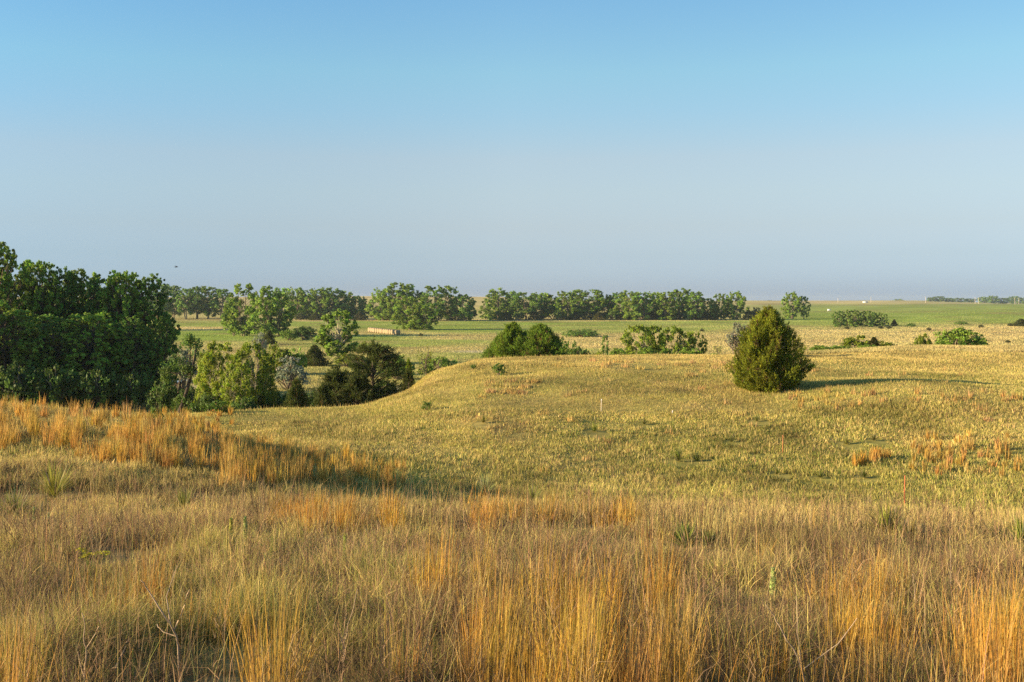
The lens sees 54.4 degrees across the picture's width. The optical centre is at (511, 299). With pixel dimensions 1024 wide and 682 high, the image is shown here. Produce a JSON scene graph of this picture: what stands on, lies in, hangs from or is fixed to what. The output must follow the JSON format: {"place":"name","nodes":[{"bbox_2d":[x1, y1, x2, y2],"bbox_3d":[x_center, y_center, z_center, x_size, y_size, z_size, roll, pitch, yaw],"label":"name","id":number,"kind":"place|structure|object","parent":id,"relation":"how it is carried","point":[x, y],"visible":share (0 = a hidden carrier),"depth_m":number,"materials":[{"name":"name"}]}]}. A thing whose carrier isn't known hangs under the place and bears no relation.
{"place":"outdoors","nodes":[
{"label":"outdoors","id":0,"kind":"place"},
{"bbox_2d":[0,296,1023,681],"bbox_3d":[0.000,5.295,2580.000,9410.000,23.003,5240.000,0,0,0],"label":"ground","id":1,"kind":"structure","parent":0,"point":[914,308],"depth_m":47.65,"materials":[{"name":"plant"}]},
{"bbox_2d":[0,359,39,405],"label":"shrub","id":2,"kind":"object","parent":1,"relation":"on","point":[15,378],"visible":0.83,"depth_m":83.20,"materials":[{"name":"green plant"}]},
{"bbox_2d":[0,485,39,517],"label":"yucca plant","id":3,"kind":"object","parent":1,"relation":"on","point":[19,503],"visible":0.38,"depth_m":13.09,"materials":[{"name":"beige plant"}]},
{"bbox_2d":[0,241,43,363],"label":"cottonwood tree","id":4,"kind":"object","parent":1,"relation":"on","point":[8,286],"visible":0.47,"depth_m":96.63,"materials":[{"name":"green plant"}]},
{"bbox_2d":[0,259,45,347],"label":"cottonwood tree","id":5,"kind":"object","parent":1,"relation":"on","point":[24,286],"visible":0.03,"depth_m":100.26,"materials":[{"name":"green plant"}]},
{"bbox_2d":[0,308,58,401],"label":"cottonwood tree","id":6,"kind":"object","parent":1,"relation":"on","point":[22,319],"visible":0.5,"depth_m":89.53,"materials":[{"name":"green plant"}]},
{"bbox_2d":[11,259,67,369],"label":"cottonwood tree","id":7,"kind":"object","parent":1,"relation":"on","point":[40,267],"visible":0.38,"depth_m":99.18,"materials":[{"name":"green plant"}]},
{"bbox_2d":[0,313,92,404],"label":"cottonwood tree","id":8,"kind":"object","parent":1,"relation":"on","point":[53,323],"visible":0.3,"depth_m":91.24,"materials":[{"name":"green plant"}]},
{"bbox_2d":[26,362,79,408],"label":"shrub","id":9,"kind":"object","parent":1,"relation":"on","point":[53,389],"visible":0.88,"depth_m":84.33,"materials":[{"name":"green plant"}]},
{"bbox_2d":[22,458,86,498],"bbox_3d":[-7.141,2.759,15.483,1.133,0.646,1.128,0,0,-38],"label":"yucca plant","id":10,"kind":"object","parent":1,"relation":"on","point":[52,482],"visible":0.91,"depth_m":15.47,"materials":[{"name":"green plant"}]},
{"bbox_2d":[25,266,93,361],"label":"cottonwood tree","id":11,"kind":"object","parent":1,"relation":"on","point":[63,293],"visible":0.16,"depth_m":101.07,"materials":[{"name":"green plant"}]},
{"bbox_2d":[50,268,113,365],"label":"cottonwood tree","id":12,"kind":"object","parent":1,"relation":"on","point":[82,298],"visible":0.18,"depth_m":102.72,"materials":[{"name":"green plant"}]},
{"bbox_2d":[47,312,134,404],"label":"cottonwood tree","id":13,"kind":"object","parent":1,"relation":"on","point":[88,336],"visible":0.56,"depth_m":91.71,"materials":[{"name":"green plant"}]},
{"bbox_2d":[68,365,122,409],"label":"shrub","id":14,"kind":"object","parent":1,"relation":"on","point":[91,385],"visible":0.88,"depth_m":85.23,"materials":[{"name":"green plant"}]},
{"bbox_2d":[78,275,132,361],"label":"cottonwood tree","id":15,"kind":"object","parent":1,"relation":"on","point":[91,303],"visible":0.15,"depth_m":101.17,"materials":[{"name":"green plant"}]},
{"bbox_2d":[78,563,137,616],"bbox_3d":[-2.120,1.613,5.314,0.350,0.441,0.282,0,0,0],"label":"grass bunch","id":16,"kind":"object","parent":1,"relation":"on","point":[115,604],"depth_m":5.33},
{"bbox_2d":[90,270,157,375],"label":"cottonwood tree","id":17,"kind":"object","parent":1,"relation":"on","point":[126,281],"visible":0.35,"depth_m":100.14,"materials":[{"name":"green plant"}]},
{"bbox_2d":[91,316,168,406],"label":"cottonwood tree","id":18,"kind":"object","parent":1,"relation":"on","point":[131,350],"visible":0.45,"depth_m":94.19,"materials":[{"name":"green plant"}]},
{"bbox_2d":[110,369,152,413],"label":"shrub","id":19,"kind":"object","parent":1,"relation":"on","point":[131,387],"visible":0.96,"depth_m":86.45,"materials":[{"name":"green plant"}]},
{"bbox_2d":[113,273,180,400],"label":"cottonwood tree","id":20,"kind":"object","parent":1,"relation":"on","point":[161,301],"visible":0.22,"depth_m":102.82,"materials":[{"name":"green plant"}]},
{"bbox_2d":[121,527,188,610],"bbox_3d":[-2.129,1.621,5.915,0.404,0.610,0.293,0,0,-28],"label":"grass bunch","id":21,"kind":"object","parent":1,"relation":"on","point":[155,583],"depth_m":5.88,"materials":[{"name":"plant"}]},
{"bbox_2d":[147,284,176,313],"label":"cottonwood tree","id":22,"kind":"object","parent":1,"relation":"on","point":[167,308],"visible":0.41,"depth_m":546.29,"materials":[{"name":"green plant"}]},
{"bbox_2d":[143,316,182,392],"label":"cottonwood tree","id":23,"kind":"object","parent":1,"relation":"on","point":[162,330],"visible":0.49,"depth_m":97.52,"materials":[{"name":"green plant"}]},
{"bbox_2d":[146,379,180,412],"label":"shrub","id":24,"kind":"object","parent":1,"relation":"on","point":[165,394],"visible":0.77,"depth_m":81.37,"materials":[{"name":"green plant"}]},
{"bbox_2d":[140,567,188,681],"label":"dry stalk","id":25,"kind":"object","parent":1,"relation":"on","point":[173,630],"visible":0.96,"depth_m":4.24,"materials":[{"name":"brown plant"}]},
{"bbox_2d":[168,285,186,317],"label":"cottonwood tree","id":26,"kind":"object","parent":1,"relation":"on","point":[174,293],"visible":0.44,"depth_m":555.90,"materials":[{"name":"green plant"}]},
{"bbox_2d":[158,332,205,412],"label":"leaning tree","id":27,"kind":"object","parent":1,"relation":"on","point":[189,369],"visible":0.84,"depth_m":79.03,"materials":[{"name":"green plant"}]},
{"bbox_2d":[160,484,204,509],"bbox_3d":[-4.664,2.835,14.270,0.814,0.432,0.689,0,0,35],"label":"yucca plant","id":28,"kind":"object","parent":1,"relation":"on","point":[184,497],"visible":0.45,"depth_m":14.23,"materials":[{"name":"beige plant"}]},
{"bbox_2d":[167,342,197,391],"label":"olive bush","id":29,"kind":"object","parent":1,"relation":"on","point":[186,354],"visible":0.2,"depth_m":111.91,"materials":[{"name":"green plant"}]},
{"bbox_2d":[170,385,201,412],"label":"shrub","id":30,"kind":"object","parent":1,"relation":"on","point":[189,399],"visible":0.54,"depth_m":79.44,"materials":[{"name":"green plant"}]},
{"bbox_2d":[172,288,200,318],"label":"cottonwood tree","id":31,"kind":"object","parent":1,"relation":"on","point":[185,298],"visible":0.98,"depth_m":542.25,"materials":[{"name":"green plant"}]},
{"bbox_2d":[184,286,212,318],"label":"cottonwood tree","id":32,"kind":"object","parent":1,"relation":"on","point":[196,289],"visible":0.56,"depth_m":550.05,"materials":[{"name":"green plant"}]},
{"bbox_2d":[187,391,218,412],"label":"shrub","id":33,"kind":"object","parent":1,"relation":"on","point":[203,400],"visible":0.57,"depth_m":73.52,"materials":[{"name":"green plant"}]},
{"bbox_2d":[191,286,220,318],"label":"cottonwood tree","id":34,"kind":"object","parent":1,"relation":"on","point":[208,312],"visible":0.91,"depth_m":546.71,"materials":[{"name":"green plant"}]},
{"bbox_2d":[198,400,229,412],"bbox_3d":[-14.948,5.443,50.435,1.390,0.834,1.445,0,0,36],"label":"green bush","id":35,"kind":"object","parent":1,"relation":"on","point":[216,406],"visible":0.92,"depth_m":50.20,"materials":[{"name":"green plant"}]},
{"bbox_2d":[195,339,240,411],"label":"willow tree","id":36,"kind":"object","parent":1,"relation":"on","point":[204,376],"visible":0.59,"depth_m":75.38,"materials":[{"name":"green plant"}]},
{"bbox_2d":[208,289,231,315],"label":"cottonwood tree","id":37,"kind":"object","parent":1,"relation":"on","point":[220,292],"visible":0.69,"depth_m":544.87,"materials":[{"name":"green plant"}]},
{"bbox_2d":[220,296,245,335],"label":"willow tree","id":38,"kind":"object","parent":1,"relation":"on","point":[229,331],"visible":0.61,"depth_m":292.64,"materials":[{"name":"green plant"}]},
{"bbox_2d":[219,362,253,407],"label":"willow tree","id":39,"kind":"object","parent":1,"relation":"on","point":[235,388],"visible":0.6,"depth_m":72.61,"materials":[{"name":"green plant"}]},
{"bbox_2d":[221,283,260,335],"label":"willow tree","id":40,"kind":"object","parent":1,"relation":"on","point":[241,330],"visible":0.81,"depth_m":290.65,"materials":[{"name":"green plant"}]},
{"bbox_2d":[230,396,261,410],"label":"shrub","id":41,"kind":"object","parent":1,"relation":"on","point":[245,405],"visible":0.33,"depth_m":69.67,"materials":[{"name":"green plant"}]},
{"bbox_2d":[228,340,277,403],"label":"willow tree","id":42,"kind":"object","parent":1,"relation":"on","point":[263,379],"visible":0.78,"depth_m":74.44,"materials":[{"name":"green plant"}]},
{"bbox_2d":[244,285,280,336],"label":"willow tree","id":43,"kind":"object","parent":1,"relation":"on","point":[262,304],"visible":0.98,"depth_m":284.62,"materials":[{"name":"green plant"}]},
{"bbox_2d":[261,364,278,407],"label":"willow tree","id":44,"kind":"object","parent":1,"relation":"on","point":[273,392],"visible":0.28,"depth_m":76.87,"materials":[{"name":"green plant"}]},
{"bbox_2d":[206,561,352,681],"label":"grass bunch","id":45,"kind":"object","parent":1,"relation":"on","point":[275,665],"depth_m":3.92,"materials":[{"name":"plant"}]},
{"bbox_2d":[263,292,295,335],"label":"willow tree","id":46,"kind":"object","parent":1,"relation":"on","point":[279,324],"visible":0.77,"depth_m":289.01,"materials":[{"name":"green plant"}]},
{"bbox_2d":[266,342,295,373],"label":"shrub","id":47,"kind":"object","parent":1,"relation":"on","point":[279,354],"visible":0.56,"depth_m":139.38,"materials":[{"name":"green plant"}]},
{"bbox_2d":[275,355,310,389],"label":"olive bush","id":48,"kind":"object","parent":1,"relation":"on","point":[288,369],"visible":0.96,"depth_m":117.36,"materials":[{"name":"grey plant"}]},
{"bbox_2d":[281,287,308,318],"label":"cottonwood tree","id":49,"kind":"object","parent":1,"relation":"on","point":[302,294],"visible":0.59,"depth_m":535.47,"materials":[{"name":"green plant"}]},
{"bbox_2d":[281,377,312,407],"bbox_3d":[-13.716,6.472,63.062,2.557,3.298,2.907,0,0,24],"label":"juniper tree","id":50,"kind":"object","parent":1,"relation":"on","point":[296,391],"visible":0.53,"depth_m":62.75,"materials":[{"name":"green plant"}]},
{"bbox_2d":[293,326,317,339],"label":"shrub","id":51,"kind":"object","parent":1,"relation":"on","point":[304,331],"visible":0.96,"depth_m":264.04,"materials":[{"name":"green plant"}]},
{"bbox_2d":[302,344,333,366],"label":"juniper tree","id":52,"kind":"object","parent":1,"relation":"on","point":[314,350],"visible":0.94,"depth_m":159.40,"materials":[{"name":"green plant"}]},
{"bbox_2d":[302,287,337,318],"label":"cottonwood tree","id":53,"kind":"object","parent":1,"relation":"on","point":[314,306],"visible":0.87,"depth_m":532.56,"materials":[{"name":"green plant"}]},
{"bbox_2d":[313,380,333,407],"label":"juniper tree","id":54,"kind":"object","parent":1,"relation":"on","point":[322,390],"visible":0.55,"depth_m":66.84,"materials":[{"name":"green plant"}]},
{"bbox_2d":[316,287,351,314],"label":"cottonwood tree","id":55,"kind":"object","parent":1,"relation":"on","point":[335,298],"visible":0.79,"depth_m":535.44,"materials":[{"name":"green plant"}]},
{"bbox_2d":[310,362,362,406],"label":"juniper tree","id":56,"kind":"object","parent":1,"relation":"on","point":[337,376],"visible":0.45,"depth_m":69.55,"materials":[{"name":"green plant"}]},
{"bbox_2d":[313,308,360,356],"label":"cottonwood tree","id":57,"kind":"object","parent":1,"relation":"on","point":[332,340],"visible":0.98,"depth_m":163.04,"materials":[{"name":"green plant"}]},
{"bbox_2d":[320,369,378,406],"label":"juniper tree","id":58,"kind":"object","parent":1,"relation":"on","point":[359,382],"visible":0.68,"depth_m":67.66,"materials":[{"name":"green plant"}]},
{"bbox_2d":[329,335,413,401],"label":"juniper tree","id":59,"kind":"object","parent":1,"relation":"on","point":[374,351],"visible":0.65,"depth_m":71.73,"materials":[{"name":"green plant"}]},
{"bbox_2d":[364,287,395,320],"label":"cottonwood tree","id":60,"kind":"object","parent":1,"relation":"on","point":[376,313],"visible":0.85,"depth_m":505.79,"materials":[{"name":"green plant"}]},
{"bbox_2d":[376,282,415,320],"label":"cottonwood tree","id":61,"kind":"object","parent":1,"relation":"on","point":[407,288],"visible":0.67,"depth_m":503.38,"materials":[{"name":"green plant"}]},
{"bbox_2d":[399,368,416,392],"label":"juniper tree","id":62,"kind":"object","parent":1,"relation":"on","point":[407,377],"visible":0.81,"depth_m":69.88,"materials":[{"name":"green plant"}]},
{"bbox_2d":[390,295,430,329],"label":"cottonwood tree","id":63,"kind":"object","parent":1,"relation":"on","point":[407,309],"visible":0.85,"depth_m":354.44,"materials":[{"name":"green plant"}]},
{"bbox_2d":[412,303,438,329],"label":"cottonwood tree","id":64,"kind":"object","parent":1,"relation":"on","point":[424,326],"visible":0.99,"depth_m":350.53,"materials":[{"name":"green plant"}]},
{"bbox_2d":[417,345,436,375],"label":"shrub","id":65,"kind":"object","parent":1,"relation":"on","point":[426,361],"visible":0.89,"depth_m":85.91,"materials":[{"name":"green plant"}]},
{"bbox_2d":[420,285,446,320],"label":"cottonwood tree","id":66,"kind":"object","parent":1,"relation":"on","point":[426,294],"visible":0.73,"depth_m":495.55,"materials":[{"name":"green plant"}]},
{"bbox_2d":[416,356,456,374],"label":"shrub","id":67,"kind":"object","parent":1,"relation":"on","point":[446,362],"visible":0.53,"depth_m":133.31,"materials":[{"name":"green plant"}]},
{"bbox_2d":[434,285,458,320],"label":"cottonwood tree","id":68,"kind":"object","parent":1,"relation":"on","point":[451,302],"visible":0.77,"depth_m":502.29,"materials":[{"name":"green plant"}]},
{"bbox_2d":[451,293,476,320],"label":"cottonwood tree","id":69,"kind":"object","parent":1,"relation":"on","point":[466,309],"visible":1,"depth_m":498.07,"materials":[{"name":"green plant"}]},
{"bbox_2d":[467,471,503,494],"bbox_3d":[-0.714,4.700,25.744,1.168,0.677,1.129,0,0,-31],"label":"yucca plant","id":70,"kind":"object","parent":1,"relation":"on","point":[485,485],"visible":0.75,"depth_m":25.72,"materials":[{"name":"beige plant"}]},
{"bbox_2d":[479,287,516,319],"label":"cottonwood tree","id":71,"kind":"object","parent":1,"relation":"on","point":[500,310],"visible":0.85,"depth_m":528.28,"materials":[{"name":"green plant"}]},
{"bbox_2d":[0,346,1023,681],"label":"prairie grass","id":72,"kind":"structure","parent":1,"relation":"on","point":[364,562],"depth_m":9.43,"materials":[{"name":"plant"}]},
{"bbox_2d":[0,355,1023,681],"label":"bluestem grass","id":73,"kind":"structure","parent":1,"relation":"on","point":[140,429],"depth_m":6.41,"materials":[{"name":"plant"}]},
{"bbox_2d":[490,321,538,357],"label":"juniper tree","id":74,"kind":"object","parent":1,"relation":"on","point":[511,332],"visible":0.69,"depth_m":79.41,"materials":[{"name":"green plant"}]},
{"bbox_2d":[508,292,542,319],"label":"cottonwood tree","id":75,"kind":"object","parent":1,"relation":"on","point":[531,308],"visible":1,"depth_m":521.78,"materials":[{"name":"green plant"}]},
{"bbox_2d":[501,322,573,356],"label":"juniper tree","id":76,"kind":"object","parent":1,"relation":"on","point":[543,339],"visible":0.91,"depth_m":78.18,"materials":[{"name":"green plant"}]},
{"bbox_2d":[528,292,554,318],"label":"cottonwood tree","id":77,"kind":"object","parent":1,"relation":"on","point":[546,313],"visible":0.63,"depth_m":533.19,"materials":[{"name":"green plant"}]},
{"bbox_2d":[554,291,580,319],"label":"cottonwood tree","id":78,"kind":"object","parent":1,"relation":"on","point":[558,305],"visible":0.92,"depth_m":521.12,"materials":[{"name":"green plant"}]},
{"bbox_2d":[511,536,643,681],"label":"grass bunch","id":79,"kind":"object","parent":1,"relation":"on","point":[598,625],"depth_m":3.98,"materials":[{"name":"plant"}]},
{"bbox_2d":[562,329,600,336],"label":"thicket","id":80,"kind":"object","parent":1,"relation":"on","point":[583,333],"visible":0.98,"depth_m":286.00,"materials":[{"name":"green plant"}]},
{"bbox_2d":[575,289,610,319],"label":"cottonwood tree","id":81,"kind":"object","parent":1,"relation":"on","point":[591,310],"visible":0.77,"depth_m":532.53,"materials":[{"name":"green plant"}]},
{"bbox_2d":[611,290,643,319],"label":"cottonwood tree","id":82,"kind":"object","parent":1,"relation":"on","point":[626,301],"visible":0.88,"depth_m":519.02,"materials":[{"name":"green plant"}]},
{"bbox_2d":[620,324,658,354],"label":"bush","id":83,"kind":"object","parent":1,"relation":"on","point":[628,340],"visible":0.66,"depth_m":111.60,"materials":[{"name":"green plant"}]},
{"bbox_2d":[629,292,655,319],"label":"cottonwood tree","id":84,"kind":"object","parent":1,"relation":"on","point":[644,305],"visible":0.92,"depth_m":517.85,"materials":[{"name":"green plant"}]},
{"bbox_2d":[653,291,680,319],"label":"cottonwood tree","id":85,"kind":"object","parent":1,"relation":"on","point":[667,309],"visible":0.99,"depth_m":517.70,"materials":[{"name":"green plant"}]},
{"bbox_2d":[657,325,690,353],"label":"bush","id":86,"kind":"object","parent":1,"relation":"on","point":[680,337],"visible":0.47,"depth_m":111.39,"materials":[{"name":"green plant"}]},
{"bbox_2d":[639,560,723,681],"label":"grass bunch","id":87,"kind":"object","parent":1,"relation":"on","point":[682,654],"depth_m":4.02,"materials":[{"name":"plant"}]},
{"bbox_2d":[667,287,698,319],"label":"cottonwood tree","id":88,"kind":"object","parent":1,"relation":"on","point":[680,309],"visible":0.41,"depth_m":530.27,"materials":[{"name":"green plant"}]},
{"bbox_2d":[663,519,706,548],"bbox_3d":[1.709,2.263,9.698,0.550,0.309,0.538,0,0,0],"label":"yucca plant","id":89,"kind":"object","parent":1,"relation":"on","point":[683,534],"visible":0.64,"depth_m":9.69,"materials":[{"name":"green plant"}]},
{"bbox_2d":[681,291,705,319],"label":"cottonwood tree","id":90,"kind":"object","parent":1,"relation":"on","point":[691,308],"visible":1,"depth_m":517.68,"materials":[{"name":"green plant"}]},
{"bbox_2d":[679,331,707,353],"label":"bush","id":91,"kind":"object","parent":1,"relation":"on","point":[693,341],"visible":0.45,"depth_m":113.63,"materials":[{"name":"green plant"}]},
{"bbox_2d":[692,297,717,319],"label":"cottonwood tree","id":92,"kind":"object","parent":1,"relation":"on","point":[712,307],"visible":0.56,"depth_m":523.81,"materials":[{"name":"green plant"}]},
{"bbox_2d":[710,293,729,319],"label":"cottonwood tree","id":93,"kind":"object","parent":1,"relation":"on","point":[724,313],"visible":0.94,"depth_m":524.66,"materials":[{"name":"green plant"}]},
{"bbox_2d":[725,322,746,353],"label":"olive bush","id":94,"kind":"object","parent":1,"relation":"on","point":[735,339],"visible":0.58,"depth_m":77.72,"materials":[{"name":"green plant"}]},
{"bbox_2d":[724,290,748,319],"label":"cottonwood tree","id":95,"kind":"object","parent":1,"relation":"on","point":[738,307],"visible":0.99,"depth_m":523.03,"materials":[{"name":"green plant"}]},
{"bbox_2d":[723,305,815,392],"bbox_3d":[13.330,2.541,51.557,4.392,4.730,4.055,0,0,33],"label":"juniper tree","id":96,"kind":"object","parent":1,"relation":"on","point":[764,350],"visible":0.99,"depth_m":50.77,"materials":[{"name":"green plant"}]},
{"bbox_2d":[779,291,804,318],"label":"cottonwood tree","id":97,"kind":"object","parent":1,"relation":"on","point":[795,303],"visible":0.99,"depth_m":546.87,"materials":[{"name":"green plant"}]},
{"bbox_2d":[766,596,856,681],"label":"dry stalk","id":98,"kind":"object","parent":1,"relation":"on","point":[799,661],"visible":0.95,"depth_m":4.16,"materials":[{"name":"brown plant"}]},
{"bbox_2d":[827,546,879,608],"bbox_3d":[2.112,1.740,6.205,0.323,0.500,0.335,0,0,28],"label":"grass bunch","id":99,"kind":"object","parent":1,"relation":"on","point":[859,580],"depth_m":6.19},
{"bbox_2d":[840,335,869,348],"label":"shrub","id":100,"kind":"object","parent":1,"relation":"on","point":[849,341],"visible":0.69,"depth_m":99.72,"materials":[{"name":"green plant"}]},
{"bbox_2d":[855,501,914,538],"bbox_3d":[4.285,2.502,11.403,0.783,0.432,0.786,0,0,0],"label":"yucca plant","id":101,"kind":"object","parent":1,"relation":"on","point":[888,518],"visible":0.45,"depth_m":11.36,"materials":[{"name":"green plant"}]},
{"bbox_2d":[892,518,928,539],"bbox_3d":[4.412,2.525,11.019,0.532,0.291,0.514,0,0,0],"label":"yucca plant","id":102,"kind":"object","parent":1,"relation":"on","point":[910,526],"visible":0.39,"depth_m":11.02,"materials":[{"name":"green plant"}]},
{"bbox_2d":[933,327,987,345],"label":"shrub","id":103,"kind":"object","parent":1,"relation":"on","point":[960,335],"visible":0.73,"depth_m":103.27,"materials":[{"name":"green plant"}]},
{"bbox_2d":[954,556,1023,681],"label":"grass bunch","id":104,"kind":"object","parent":1,"relation":"on","point":[1005,664],"depth_m":3.91,"materials":[{"name":"plant"}]},
{"bbox_2d":[993,513,1023,543],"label":"yucca plant","id":105,"kind":"object","parent":1,"relation":"on","point":[1018,529],"visible":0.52,"depth_m":11.02,"materials":[{"name":"green plant"}]},
{"bbox_2d":[0,0,1023,302],"label":"sky","id":106,"kind":"structure","parent":0,"point":[764,150],"materials":[{"name":"blue"}]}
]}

